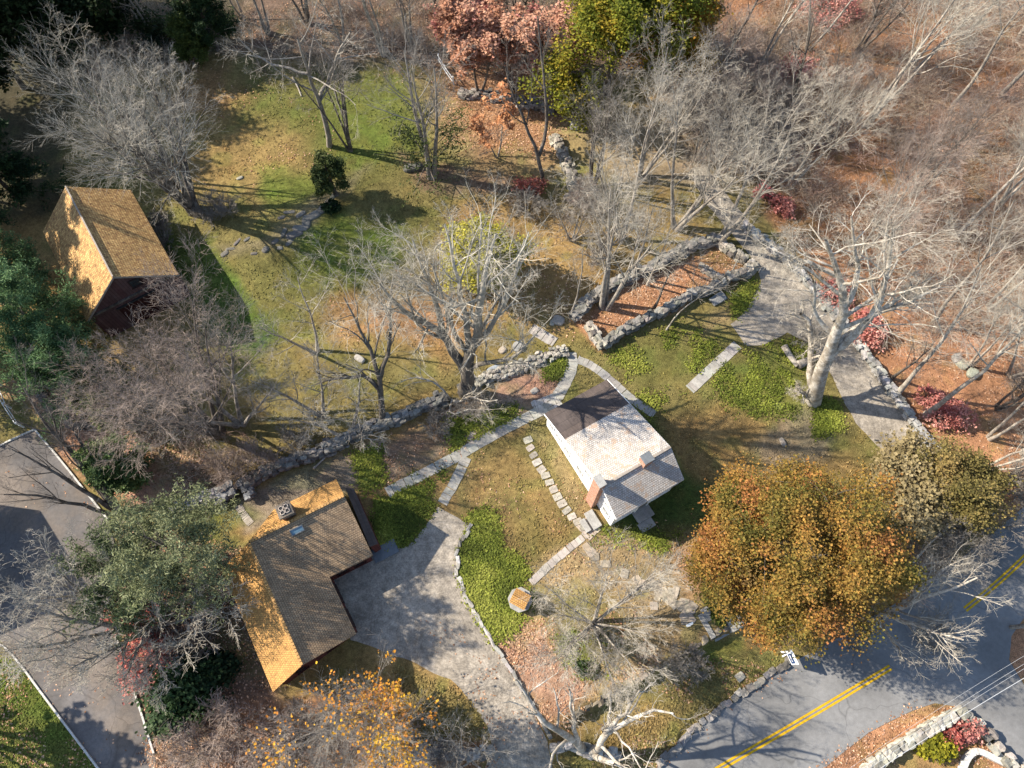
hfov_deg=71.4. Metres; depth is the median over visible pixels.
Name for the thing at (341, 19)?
bare tree
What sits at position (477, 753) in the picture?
bare tree
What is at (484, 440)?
flagstone path
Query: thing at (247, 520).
stone walk
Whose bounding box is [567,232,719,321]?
stone wall
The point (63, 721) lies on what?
edging
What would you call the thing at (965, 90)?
bare tree
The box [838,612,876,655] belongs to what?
bare shrub
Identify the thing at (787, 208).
red shrub
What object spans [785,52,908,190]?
bare tree
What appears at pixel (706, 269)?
stone wall
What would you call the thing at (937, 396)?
red shrub
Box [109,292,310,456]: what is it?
bare tree
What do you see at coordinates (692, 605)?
paving stone
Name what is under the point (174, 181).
bare tree
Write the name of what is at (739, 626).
stone block
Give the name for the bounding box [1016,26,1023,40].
bare tree
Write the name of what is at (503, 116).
russet tree
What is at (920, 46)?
bare tree
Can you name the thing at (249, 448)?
bare shrub
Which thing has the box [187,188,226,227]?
bare shrub
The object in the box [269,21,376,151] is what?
bare tree
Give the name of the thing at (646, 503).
door
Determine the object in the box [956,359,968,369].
boulder
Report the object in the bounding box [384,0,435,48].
bare tree
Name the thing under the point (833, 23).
bare tree
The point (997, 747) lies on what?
stone wall
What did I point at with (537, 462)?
stepping stone
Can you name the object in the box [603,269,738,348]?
stone wall
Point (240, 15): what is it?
bare tree
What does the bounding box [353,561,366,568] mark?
window
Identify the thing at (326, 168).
cedar
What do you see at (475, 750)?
stone wall
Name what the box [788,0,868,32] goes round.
red shrub
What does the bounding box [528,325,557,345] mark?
stone walk
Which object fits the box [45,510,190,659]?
pine tree
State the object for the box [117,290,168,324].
barn door
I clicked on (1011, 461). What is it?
bare tree
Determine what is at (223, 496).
stone pier
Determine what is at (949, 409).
red shrub
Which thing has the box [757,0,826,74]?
bare tree
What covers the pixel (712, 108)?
bare tree
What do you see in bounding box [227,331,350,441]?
bare tree
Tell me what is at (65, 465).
edging
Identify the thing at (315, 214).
ledge rock
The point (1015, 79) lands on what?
bare tree
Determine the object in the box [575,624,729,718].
retaining wall
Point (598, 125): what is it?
bare tree
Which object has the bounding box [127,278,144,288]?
loft window
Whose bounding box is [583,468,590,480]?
window
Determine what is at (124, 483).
conifer
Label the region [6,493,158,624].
bare tree
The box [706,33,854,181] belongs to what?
bare tree
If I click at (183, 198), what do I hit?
bare tree
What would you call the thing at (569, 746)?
stone wall
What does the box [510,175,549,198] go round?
red shrub
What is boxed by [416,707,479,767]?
bare tree
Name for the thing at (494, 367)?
boulder
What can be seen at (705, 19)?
leafy tree
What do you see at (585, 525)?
stone slab
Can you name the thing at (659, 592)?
paving stone
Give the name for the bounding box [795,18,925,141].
bare tree
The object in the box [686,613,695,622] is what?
paving stone
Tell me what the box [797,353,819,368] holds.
fallen log
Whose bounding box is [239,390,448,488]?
ruined stone wall
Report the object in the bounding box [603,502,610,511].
window
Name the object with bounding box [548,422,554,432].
window
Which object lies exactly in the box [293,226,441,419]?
bare tree
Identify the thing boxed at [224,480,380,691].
house
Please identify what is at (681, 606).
paving stone
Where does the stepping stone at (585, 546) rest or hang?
on the ground at (30, 218)
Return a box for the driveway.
[691,163,996,521]
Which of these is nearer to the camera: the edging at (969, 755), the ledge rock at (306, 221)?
the edging at (969, 755)
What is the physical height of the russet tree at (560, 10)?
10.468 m
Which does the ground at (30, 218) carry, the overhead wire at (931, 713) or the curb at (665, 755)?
the curb at (665, 755)
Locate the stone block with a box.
[730,615,743,628]
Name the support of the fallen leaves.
on the ground at (30, 218)
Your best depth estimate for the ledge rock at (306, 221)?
66.26 m
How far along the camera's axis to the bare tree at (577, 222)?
63.69 m
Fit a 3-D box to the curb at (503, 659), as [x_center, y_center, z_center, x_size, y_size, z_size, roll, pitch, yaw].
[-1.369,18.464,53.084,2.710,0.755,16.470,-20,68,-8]
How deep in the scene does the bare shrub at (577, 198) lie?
66.13 m
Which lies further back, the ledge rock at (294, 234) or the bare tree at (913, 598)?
the ledge rock at (294, 234)
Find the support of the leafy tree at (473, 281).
on the ground at (30, 218)
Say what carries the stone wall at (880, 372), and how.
on the ground at (30, 218)
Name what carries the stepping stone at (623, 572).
on the ground at (30, 218)
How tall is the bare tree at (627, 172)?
17.188 m
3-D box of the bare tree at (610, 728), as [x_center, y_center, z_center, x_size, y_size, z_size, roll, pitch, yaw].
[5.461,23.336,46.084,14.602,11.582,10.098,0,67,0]
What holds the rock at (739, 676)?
on the ground at (30, 218)
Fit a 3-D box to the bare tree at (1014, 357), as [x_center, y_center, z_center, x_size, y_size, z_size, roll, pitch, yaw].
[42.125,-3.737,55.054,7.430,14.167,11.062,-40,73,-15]
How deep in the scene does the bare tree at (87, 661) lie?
46.71 m
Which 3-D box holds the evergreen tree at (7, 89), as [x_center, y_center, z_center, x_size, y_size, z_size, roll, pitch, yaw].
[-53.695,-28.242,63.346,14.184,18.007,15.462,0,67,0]
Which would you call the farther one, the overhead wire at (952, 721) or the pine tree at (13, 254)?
the pine tree at (13, 254)
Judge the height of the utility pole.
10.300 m
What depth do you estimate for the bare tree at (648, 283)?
56.32 m
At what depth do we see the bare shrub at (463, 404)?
57.81 m
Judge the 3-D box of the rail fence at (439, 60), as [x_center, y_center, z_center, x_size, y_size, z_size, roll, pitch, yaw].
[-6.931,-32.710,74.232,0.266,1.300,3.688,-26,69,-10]
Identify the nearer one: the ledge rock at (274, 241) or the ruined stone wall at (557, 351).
the ruined stone wall at (557, 351)
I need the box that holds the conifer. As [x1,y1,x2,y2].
[71,430,154,496]
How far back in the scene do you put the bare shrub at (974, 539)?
53.39 m
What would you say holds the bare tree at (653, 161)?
on the ground at (30, 218)
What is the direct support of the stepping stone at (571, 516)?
on the ground at (30, 218)
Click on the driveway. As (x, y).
(870, 404)
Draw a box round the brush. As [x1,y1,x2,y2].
[140,181,970,767]
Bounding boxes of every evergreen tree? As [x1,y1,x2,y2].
[0,0,91,90]
[0,44,23,94]
[1,0,64,61]
[25,0,94,49]
[51,0,173,63]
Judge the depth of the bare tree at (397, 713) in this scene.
47.31 m
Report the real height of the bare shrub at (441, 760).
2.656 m
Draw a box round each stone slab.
[579,518,590,532]
[584,509,601,529]
[708,291,727,305]
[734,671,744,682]
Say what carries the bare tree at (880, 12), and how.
on the ground at (30, 218)
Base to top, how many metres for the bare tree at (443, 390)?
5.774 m
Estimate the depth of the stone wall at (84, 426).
58.97 m
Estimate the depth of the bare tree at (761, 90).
65.23 m
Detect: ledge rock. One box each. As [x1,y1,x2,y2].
[221,250,228,256]
[261,246,269,252]
[271,238,278,244]
[280,228,286,237]
[283,210,295,213]
[285,239,293,245]
[286,230,302,239]
[292,225,306,230]
[296,210,305,217]
[302,215,310,228]
[308,210,320,220]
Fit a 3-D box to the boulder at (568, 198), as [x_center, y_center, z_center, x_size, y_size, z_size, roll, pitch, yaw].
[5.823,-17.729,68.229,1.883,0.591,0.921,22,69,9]
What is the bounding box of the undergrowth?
[69,0,1023,398]
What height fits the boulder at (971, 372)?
0.645 m
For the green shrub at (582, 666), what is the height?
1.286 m
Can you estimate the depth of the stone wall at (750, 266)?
64.75 m
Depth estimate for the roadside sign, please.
51.60 m
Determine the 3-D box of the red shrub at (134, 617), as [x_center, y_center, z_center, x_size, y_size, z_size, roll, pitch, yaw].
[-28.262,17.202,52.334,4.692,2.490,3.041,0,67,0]
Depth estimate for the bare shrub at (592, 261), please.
64.14 m
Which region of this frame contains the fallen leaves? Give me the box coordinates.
[0,0,1023,767]
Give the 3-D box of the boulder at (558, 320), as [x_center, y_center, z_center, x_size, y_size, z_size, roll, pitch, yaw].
[4.130,-5.648,63.126,1.093,0.471,0.989,23,69,9]
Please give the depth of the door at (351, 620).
52.65 m
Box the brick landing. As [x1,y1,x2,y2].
[576,517,602,540]
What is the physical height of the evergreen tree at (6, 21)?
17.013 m
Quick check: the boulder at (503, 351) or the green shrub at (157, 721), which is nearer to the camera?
the green shrub at (157, 721)
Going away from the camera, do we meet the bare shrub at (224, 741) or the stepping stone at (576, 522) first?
the bare shrub at (224, 741)
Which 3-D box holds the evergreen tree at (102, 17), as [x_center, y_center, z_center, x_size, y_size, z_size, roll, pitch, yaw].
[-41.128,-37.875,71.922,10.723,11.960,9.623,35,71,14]
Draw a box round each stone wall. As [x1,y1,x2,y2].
[35,386,104,431]
[169,480,237,517]
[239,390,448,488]
[372,743,494,762]
[457,87,553,115]
[457,344,569,391]
[548,133,578,195]
[549,741,622,761]
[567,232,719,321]
[583,321,607,350]
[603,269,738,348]
[698,262,719,279]
[717,235,759,281]
[740,220,941,450]
[859,705,970,767]
[961,710,1023,767]
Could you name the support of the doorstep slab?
on the gravel drive
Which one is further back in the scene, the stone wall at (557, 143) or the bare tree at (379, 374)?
the stone wall at (557, 143)
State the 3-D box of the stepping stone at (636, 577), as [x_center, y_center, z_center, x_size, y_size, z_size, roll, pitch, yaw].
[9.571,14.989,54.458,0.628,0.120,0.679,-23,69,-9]
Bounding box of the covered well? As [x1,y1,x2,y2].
[508,587,531,612]
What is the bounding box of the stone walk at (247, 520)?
[235,504,253,525]
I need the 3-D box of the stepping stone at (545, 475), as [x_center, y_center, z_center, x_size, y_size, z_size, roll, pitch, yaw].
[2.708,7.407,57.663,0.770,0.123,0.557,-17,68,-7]
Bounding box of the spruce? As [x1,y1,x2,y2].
[0,207,18,226]
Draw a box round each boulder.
[354,354,364,363]
[403,162,422,172]
[487,365,499,374]
[498,346,506,353]
[512,341,522,351]
[530,387,538,393]
[552,315,564,325]
[563,193,579,204]
[570,121,577,129]
[779,437,785,446]
[951,353,962,363]
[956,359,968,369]
[966,367,978,377]
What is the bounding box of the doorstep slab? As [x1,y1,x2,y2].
[371,539,399,562]
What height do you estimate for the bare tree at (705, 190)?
17.939 m
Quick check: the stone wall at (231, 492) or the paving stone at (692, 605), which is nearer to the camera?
the paving stone at (692, 605)
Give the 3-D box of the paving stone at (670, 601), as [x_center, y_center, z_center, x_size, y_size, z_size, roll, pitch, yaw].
[12.051,16.562,53.785,0.532,0.120,0.984,-42,73,-16]
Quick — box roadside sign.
[780,649,798,664]
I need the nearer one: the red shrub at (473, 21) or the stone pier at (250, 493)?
the stone pier at (250, 493)
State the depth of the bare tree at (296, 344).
55.32 m
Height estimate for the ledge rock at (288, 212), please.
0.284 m
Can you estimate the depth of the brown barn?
60.26 m
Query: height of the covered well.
1.720 m
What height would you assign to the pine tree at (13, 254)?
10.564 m
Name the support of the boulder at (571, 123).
on the ground at (30, 218)
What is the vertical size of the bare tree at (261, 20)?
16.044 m
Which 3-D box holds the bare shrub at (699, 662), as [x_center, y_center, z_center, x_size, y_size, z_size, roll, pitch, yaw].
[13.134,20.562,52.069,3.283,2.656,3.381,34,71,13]
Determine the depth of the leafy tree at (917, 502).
52.95 m
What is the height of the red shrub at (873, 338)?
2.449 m
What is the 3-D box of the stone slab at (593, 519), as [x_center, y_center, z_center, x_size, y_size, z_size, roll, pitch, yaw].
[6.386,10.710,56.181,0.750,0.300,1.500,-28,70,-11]
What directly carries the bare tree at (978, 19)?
on the ground at (30, 218)
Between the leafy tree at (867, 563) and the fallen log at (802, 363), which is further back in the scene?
the fallen log at (802, 363)
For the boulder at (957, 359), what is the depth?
61.40 m
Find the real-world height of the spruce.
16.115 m
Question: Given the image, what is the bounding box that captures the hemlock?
[358,89,475,206]
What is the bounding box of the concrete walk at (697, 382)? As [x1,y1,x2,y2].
[686,341,740,392]
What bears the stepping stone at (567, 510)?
on the ground at (30, 218)
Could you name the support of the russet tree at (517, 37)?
on the ground at (30, 218)
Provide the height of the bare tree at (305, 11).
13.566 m
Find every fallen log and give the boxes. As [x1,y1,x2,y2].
[781,344,798,366]
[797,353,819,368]
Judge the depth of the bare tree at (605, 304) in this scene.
54.05 m
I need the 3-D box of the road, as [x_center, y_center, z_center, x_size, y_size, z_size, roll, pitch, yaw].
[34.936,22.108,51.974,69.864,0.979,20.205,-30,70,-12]
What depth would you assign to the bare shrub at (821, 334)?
60.49 m
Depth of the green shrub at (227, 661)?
50.80 m
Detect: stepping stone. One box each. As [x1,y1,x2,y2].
[523,435,532,443]
[526,444,534,451]
[529,451,537,458]
[532,458,541,466]
[536,464,546,473]
[541,472,550,478]
[545,479,553,485]
[549,485,557,493]
[552,492,562,500]
[557,499,567,507]
[562,506,571,514]
[567,512,576,520]
[573,517,581,525]
[582,542,590,551]
[586,547,596,556]
[600,560,610,567]
[620,569,628,578]
[632,575,640,583]
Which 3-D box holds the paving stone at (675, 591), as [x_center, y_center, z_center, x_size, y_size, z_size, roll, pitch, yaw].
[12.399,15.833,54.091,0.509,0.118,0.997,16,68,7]
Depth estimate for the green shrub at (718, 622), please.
52.79 m
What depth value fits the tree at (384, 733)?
43.60 m
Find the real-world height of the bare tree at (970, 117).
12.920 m
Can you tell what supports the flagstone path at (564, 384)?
on the ground at (30, 218)
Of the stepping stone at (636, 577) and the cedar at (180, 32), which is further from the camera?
the cedar at (180, 32)
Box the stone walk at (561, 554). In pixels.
[528,532,587,583]
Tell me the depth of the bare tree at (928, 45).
66.15 m
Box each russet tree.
[422,0,474,64]
[438,0,526,91]
[463,77,518,160]
[468,0,557,91]
[524,0,586,79]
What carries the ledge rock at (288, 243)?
on the ground at (30, 218)
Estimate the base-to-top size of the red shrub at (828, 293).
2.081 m
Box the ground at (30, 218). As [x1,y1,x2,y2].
[0,0,1023,767]
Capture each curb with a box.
[454,523,552,739]
[656,656,790,767]
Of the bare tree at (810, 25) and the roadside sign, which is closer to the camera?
the roadside sign
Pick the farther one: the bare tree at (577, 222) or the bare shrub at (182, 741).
the bare tree at (577, 222)
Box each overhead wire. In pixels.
[852,657,1021,766]
[865,665,1021,766]
[870,671,1019,767]
[881,678,1023,767]
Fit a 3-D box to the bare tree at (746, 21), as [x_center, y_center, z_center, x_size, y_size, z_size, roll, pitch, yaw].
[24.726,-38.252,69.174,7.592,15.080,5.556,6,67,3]
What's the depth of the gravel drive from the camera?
53.10 m
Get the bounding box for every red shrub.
[100,599,159,635]
[112,622,176,704]
[470,1,504,27]
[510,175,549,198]
[751,180,774,199]
[765,194,796,220]
[773,51,822,88]
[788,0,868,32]
[816,273,859,309]
[849,304,894,352]
[912,383,953,408]
[919,398,983,434]
[941,727,964,750]
[947,717,988,746]
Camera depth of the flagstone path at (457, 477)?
57.47 m
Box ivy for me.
[343,275,848,681]
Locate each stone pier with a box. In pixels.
[212,488,236,507]
[236,477,256,500]
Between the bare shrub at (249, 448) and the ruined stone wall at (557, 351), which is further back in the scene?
the ruined stone wall at (557, 351)
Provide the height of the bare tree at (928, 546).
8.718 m
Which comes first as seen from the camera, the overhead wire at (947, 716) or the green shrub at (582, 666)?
the overhead wire at (947, 716)
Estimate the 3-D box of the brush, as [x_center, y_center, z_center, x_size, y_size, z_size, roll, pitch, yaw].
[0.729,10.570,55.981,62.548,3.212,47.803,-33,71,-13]
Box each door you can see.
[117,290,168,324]
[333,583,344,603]
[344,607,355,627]
[634,500,650,511]
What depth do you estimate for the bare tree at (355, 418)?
54.53 m
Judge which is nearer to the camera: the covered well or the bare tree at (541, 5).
the covered well
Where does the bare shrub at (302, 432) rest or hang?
on the ground at (30, 218)
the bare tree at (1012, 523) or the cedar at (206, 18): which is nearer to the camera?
the bare tree at (1012, 523)
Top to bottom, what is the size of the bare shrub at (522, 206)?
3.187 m
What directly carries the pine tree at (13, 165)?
on the ground at (30, 218)
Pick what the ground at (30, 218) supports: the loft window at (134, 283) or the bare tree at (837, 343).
the bare tree at (837, 343)
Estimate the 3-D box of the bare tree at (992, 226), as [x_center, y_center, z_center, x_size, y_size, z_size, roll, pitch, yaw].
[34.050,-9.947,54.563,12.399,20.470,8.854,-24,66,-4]
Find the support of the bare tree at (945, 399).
on the ground at (30, 218)
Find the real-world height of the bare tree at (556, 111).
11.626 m
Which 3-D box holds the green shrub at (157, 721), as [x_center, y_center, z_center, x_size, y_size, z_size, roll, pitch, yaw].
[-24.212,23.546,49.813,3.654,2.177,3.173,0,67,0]
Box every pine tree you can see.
[0,115,72,221]
[0,225,51,308]
[0,252,95,375]
[0,301,111,444]
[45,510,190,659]
[84,472,253,624]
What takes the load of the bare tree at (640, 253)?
on the ground at (30, 218)
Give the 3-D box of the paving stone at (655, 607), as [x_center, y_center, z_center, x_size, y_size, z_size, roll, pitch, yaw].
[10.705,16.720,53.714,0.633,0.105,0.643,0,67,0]
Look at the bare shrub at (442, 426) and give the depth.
58.36 m
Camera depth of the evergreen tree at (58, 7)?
68.73 m
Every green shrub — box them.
[126,646,234,730]
[134,705,190,744]
[180,648,242,693]
[320,198,341,214]
[572,659,592,678]
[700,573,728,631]
[913,732,958,765]
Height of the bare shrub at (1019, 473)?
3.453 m
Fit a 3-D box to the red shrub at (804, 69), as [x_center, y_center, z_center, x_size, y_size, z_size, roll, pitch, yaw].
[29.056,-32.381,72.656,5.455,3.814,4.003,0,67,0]
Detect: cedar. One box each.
[161,0,212,68]
[164,0,240,51]
[309,149,350,198]
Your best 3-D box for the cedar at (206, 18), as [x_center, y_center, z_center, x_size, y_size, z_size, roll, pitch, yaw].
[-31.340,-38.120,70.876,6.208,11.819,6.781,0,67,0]
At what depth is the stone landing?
60.13 m
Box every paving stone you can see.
[650,601,657,609]
[654,588,662,597]
[665,597,676,609]
[672,586,678,598]
[674,598,686,611]
[679,607,689,620]
[679,610,686,619]
[680,615,688,624]
[686,600,697,612]
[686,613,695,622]
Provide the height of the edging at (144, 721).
0.190 m
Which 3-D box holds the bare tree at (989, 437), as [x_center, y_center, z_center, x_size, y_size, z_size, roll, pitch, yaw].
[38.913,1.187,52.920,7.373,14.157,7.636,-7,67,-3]
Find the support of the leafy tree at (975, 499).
on the ground at (30, 218)
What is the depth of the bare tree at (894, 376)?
54.51 m
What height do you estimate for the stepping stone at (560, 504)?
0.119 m
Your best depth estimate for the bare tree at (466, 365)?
46.42 m
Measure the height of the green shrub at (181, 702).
3.426 m
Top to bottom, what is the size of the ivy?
0.399 m
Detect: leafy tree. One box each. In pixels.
[436,211,538,295]
[517,0,723,136]
[552,75,600,132]
[618,0,734,90]
[679,451,932,671]
[861,425,967,547]
[908,428,1023,541]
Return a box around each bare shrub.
[64,355,156,437]
[136,577,204,638]
[145,208,174,251]
[151,710,233,767]
[161,609,221,671]
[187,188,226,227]
[190,443,254,492]
[195,687,271,767]
[209,191,240,219]
[228,432,285,484]
[235,705,307,767]
[274,417,314,456]
[278,696,327,760]
[377,696,426,750]
[418,405,455,440]
[423,734,465,767]
[441,384,497,423]
[507,186,552,222]
[558,170,605,213]
[574,612,623,668]
[581,234,614,271]
[642,634,701,687]
[668,639,714,690]
[790,315,845,351]
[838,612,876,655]
[910,598,978,675]
[925,521,1015,593]
[996,453,1023,503]
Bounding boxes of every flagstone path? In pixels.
[385,402,551,497]
[438,457,470,505]
[552,352,577,399]
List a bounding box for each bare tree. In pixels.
[0,3,234,227]
[0,337,122,515]
[0,525,261,714]
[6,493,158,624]
[37,220,276,480]
[74,36,179,188]
[89,0,155,39]
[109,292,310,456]
[214,0,390,147]
[227,248,339,373]
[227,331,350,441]
[229,0,244,20]
[247,0,342,25]
[252,0,270,35]
[262,356,394,454]
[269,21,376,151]
[292,0,353,51]
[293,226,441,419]
[337,0,386,57]
[338,168,585,397]
[341,678,412,767]
[349,5,476,179]
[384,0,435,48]
[392,355,510,434]
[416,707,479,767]
[422,708,523,767]
[483,659,716,767]
[485,0,557,185]
[495,0,530,40]
[510,0,559,52]
[512,525,694,715]
[526,14,578,112]
[534,176,607,249]
[542,45,688,261]
[556,133,692,311]
[557,220,604,317]
[559,31,648,187]
[607,153,696,272]
[618,3,748,179]
[630,49,807,232]
[640,192,717,286]
[650,216,720,309]
[665,250,744,330]
[685,62,781,162]
[693,0,775,116]
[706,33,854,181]
[716,63,840,247]
[722,28,814,131]
[732,180,771,269]
[733,0,764,48]
[741,161,1000,407]
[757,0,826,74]
[780,0,849,112]
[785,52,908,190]
[794,0,900,50]
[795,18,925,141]
[798,52,869,159]
[847,161,964,265]
[852,0,945,57]
[863,0,1023,128]
[868,93,997,228]
[870,534,1013,682]
[890,311,972,381]
[893,194,1023,393]
[901,0,1022,80]
[909,75,1023,198]
[909,511,990,605]
[910,126,1023,325]
[921,245,1023,416]
[946,0,1023,112]
[949,481,1023,558]
[950,115,1023,241]
[963,0,997,37]
[964,265,1023,367]
[985,206,1023,307]
[986,350,1023,441]
[986,354,1023,428]
[988,421,1023,470]
[993,106,1023,210]
[993,273,1023,378]
[997,70,1023,97]
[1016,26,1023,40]
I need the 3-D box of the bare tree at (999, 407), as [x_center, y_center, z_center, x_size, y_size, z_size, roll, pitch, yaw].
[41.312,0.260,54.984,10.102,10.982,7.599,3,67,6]
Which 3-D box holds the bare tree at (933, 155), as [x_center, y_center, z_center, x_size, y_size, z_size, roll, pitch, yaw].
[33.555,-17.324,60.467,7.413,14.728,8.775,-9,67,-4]
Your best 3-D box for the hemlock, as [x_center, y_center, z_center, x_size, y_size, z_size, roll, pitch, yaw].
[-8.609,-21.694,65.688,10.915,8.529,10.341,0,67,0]
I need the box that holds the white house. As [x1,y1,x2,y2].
[544,380,683,532]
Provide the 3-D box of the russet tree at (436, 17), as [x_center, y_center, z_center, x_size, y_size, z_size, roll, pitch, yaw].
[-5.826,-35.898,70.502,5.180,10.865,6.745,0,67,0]
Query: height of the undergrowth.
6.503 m
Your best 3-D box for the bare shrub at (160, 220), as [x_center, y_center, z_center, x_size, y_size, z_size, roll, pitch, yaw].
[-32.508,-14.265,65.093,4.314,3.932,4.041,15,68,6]
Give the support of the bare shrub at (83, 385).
on the ground at (30, 218)
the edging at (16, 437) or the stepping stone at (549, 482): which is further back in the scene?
the edging at (16, 437)
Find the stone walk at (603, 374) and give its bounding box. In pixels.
[576,355,656,416]
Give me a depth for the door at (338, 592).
53.33 m
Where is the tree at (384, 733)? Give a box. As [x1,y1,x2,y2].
[245,629,440,767]
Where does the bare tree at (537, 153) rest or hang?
on the ground at (30, 218)
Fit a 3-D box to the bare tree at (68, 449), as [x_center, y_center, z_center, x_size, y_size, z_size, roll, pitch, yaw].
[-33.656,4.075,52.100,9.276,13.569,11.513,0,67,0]
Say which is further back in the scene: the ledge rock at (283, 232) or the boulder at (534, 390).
the ledge rock at (283, 232)
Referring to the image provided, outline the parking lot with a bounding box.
[0,431,155,767]
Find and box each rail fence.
[0,384,24,427]
[437,54,453,84]
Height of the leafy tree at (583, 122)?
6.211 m
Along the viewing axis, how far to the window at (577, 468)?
56.40 m
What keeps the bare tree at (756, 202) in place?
on the ground at (30, 218)
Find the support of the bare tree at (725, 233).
on the ground at (30, 218)
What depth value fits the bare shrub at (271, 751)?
47.92 m
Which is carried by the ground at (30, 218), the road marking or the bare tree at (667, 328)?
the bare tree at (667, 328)
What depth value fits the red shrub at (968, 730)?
50.51 m
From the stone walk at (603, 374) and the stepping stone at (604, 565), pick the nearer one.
the stepping stone at (604, 565)
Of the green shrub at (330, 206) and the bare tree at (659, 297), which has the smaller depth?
the bare tree at (659, 297)
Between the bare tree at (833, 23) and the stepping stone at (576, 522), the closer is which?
the stepping stone at (576, 522)
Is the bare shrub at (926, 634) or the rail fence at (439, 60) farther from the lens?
the rail fence at (439, 60)
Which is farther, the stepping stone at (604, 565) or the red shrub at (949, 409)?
the red shrub at (949, 409)
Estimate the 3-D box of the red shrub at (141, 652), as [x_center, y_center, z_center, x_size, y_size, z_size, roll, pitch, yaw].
[-26.487,19.720,51.190,4.654,2.852,6.202,0,67,0]
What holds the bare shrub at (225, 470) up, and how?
on the ground at (30, 218)
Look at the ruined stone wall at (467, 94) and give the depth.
72.74 m
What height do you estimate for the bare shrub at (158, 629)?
4.588 m
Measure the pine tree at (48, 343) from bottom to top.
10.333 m
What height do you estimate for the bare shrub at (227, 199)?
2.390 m
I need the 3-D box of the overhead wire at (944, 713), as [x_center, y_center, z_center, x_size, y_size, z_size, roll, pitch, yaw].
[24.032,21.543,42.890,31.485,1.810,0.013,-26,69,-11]
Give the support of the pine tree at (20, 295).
on the ground at (30, 218)
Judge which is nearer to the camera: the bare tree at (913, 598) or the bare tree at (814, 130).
the bare tree at (913, 598)
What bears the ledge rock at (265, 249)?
on the ground at (30, 218)
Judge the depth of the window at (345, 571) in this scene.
53.66 m
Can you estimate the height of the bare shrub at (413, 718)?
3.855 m
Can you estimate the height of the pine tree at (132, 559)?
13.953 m
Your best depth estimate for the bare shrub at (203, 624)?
50.96 m
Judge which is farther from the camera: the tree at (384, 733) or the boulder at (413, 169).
the boulder at (413, 169)
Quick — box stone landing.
[531,392,561,416]
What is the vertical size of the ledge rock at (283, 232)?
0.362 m
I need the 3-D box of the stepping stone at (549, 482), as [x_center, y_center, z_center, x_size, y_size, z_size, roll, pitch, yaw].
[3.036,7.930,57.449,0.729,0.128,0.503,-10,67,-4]
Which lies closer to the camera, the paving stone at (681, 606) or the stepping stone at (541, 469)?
the paving stone at (681, 606)
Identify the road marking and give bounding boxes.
[714,554,1023,767]
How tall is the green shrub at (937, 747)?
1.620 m
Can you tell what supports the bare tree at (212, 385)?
on the ground at (30, 218)
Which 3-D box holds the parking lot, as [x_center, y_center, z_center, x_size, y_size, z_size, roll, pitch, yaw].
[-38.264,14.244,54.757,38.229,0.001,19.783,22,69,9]
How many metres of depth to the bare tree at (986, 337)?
54.21 m
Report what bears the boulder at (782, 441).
on the ground at (30, 218)
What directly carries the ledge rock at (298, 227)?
on the ground at (30, 218)
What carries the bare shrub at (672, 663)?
on the ground at (30, 218)
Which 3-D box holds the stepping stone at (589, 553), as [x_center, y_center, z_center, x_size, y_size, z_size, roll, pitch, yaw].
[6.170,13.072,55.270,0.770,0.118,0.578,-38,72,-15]
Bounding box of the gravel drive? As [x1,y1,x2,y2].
[334,507,551,767]
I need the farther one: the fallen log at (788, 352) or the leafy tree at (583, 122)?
the leafy tree at (583, 122)
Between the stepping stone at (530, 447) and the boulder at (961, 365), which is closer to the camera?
the stepping stone at (530, 447)
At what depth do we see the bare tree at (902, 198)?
57.53 m
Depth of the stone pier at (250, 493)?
56.48 m
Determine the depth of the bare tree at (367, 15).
71.66 m
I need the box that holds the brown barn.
[43,186,190,336]
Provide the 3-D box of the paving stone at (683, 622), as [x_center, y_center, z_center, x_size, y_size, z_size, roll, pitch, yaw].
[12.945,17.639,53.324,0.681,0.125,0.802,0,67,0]
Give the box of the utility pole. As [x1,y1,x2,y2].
[1009,624,1023,629]
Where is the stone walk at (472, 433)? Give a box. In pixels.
[467,431,475,444]
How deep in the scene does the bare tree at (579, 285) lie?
55.46 m
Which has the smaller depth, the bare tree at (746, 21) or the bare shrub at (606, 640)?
the bare shrub at (606, 640)
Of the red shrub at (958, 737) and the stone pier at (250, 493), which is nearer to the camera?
the red shrub at (958, 737)
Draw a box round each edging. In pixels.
[0,429,33,445]
[2,644,98,767]
[34,429,107,518]
[115,634,154,753]
[957,748,1002,767]
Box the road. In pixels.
[658,507,1023,767]
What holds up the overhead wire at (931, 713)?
attached to the utility pole
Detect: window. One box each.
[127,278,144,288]
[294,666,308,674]
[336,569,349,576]
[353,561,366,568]
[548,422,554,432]
[555,432,561,444]
[563,444,569,457]
[575,463,582,477]
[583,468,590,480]
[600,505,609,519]
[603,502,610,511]
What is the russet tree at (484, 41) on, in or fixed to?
on the ground at (30, 218)
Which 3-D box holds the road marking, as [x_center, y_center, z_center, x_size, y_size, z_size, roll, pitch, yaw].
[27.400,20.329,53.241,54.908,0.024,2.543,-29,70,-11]

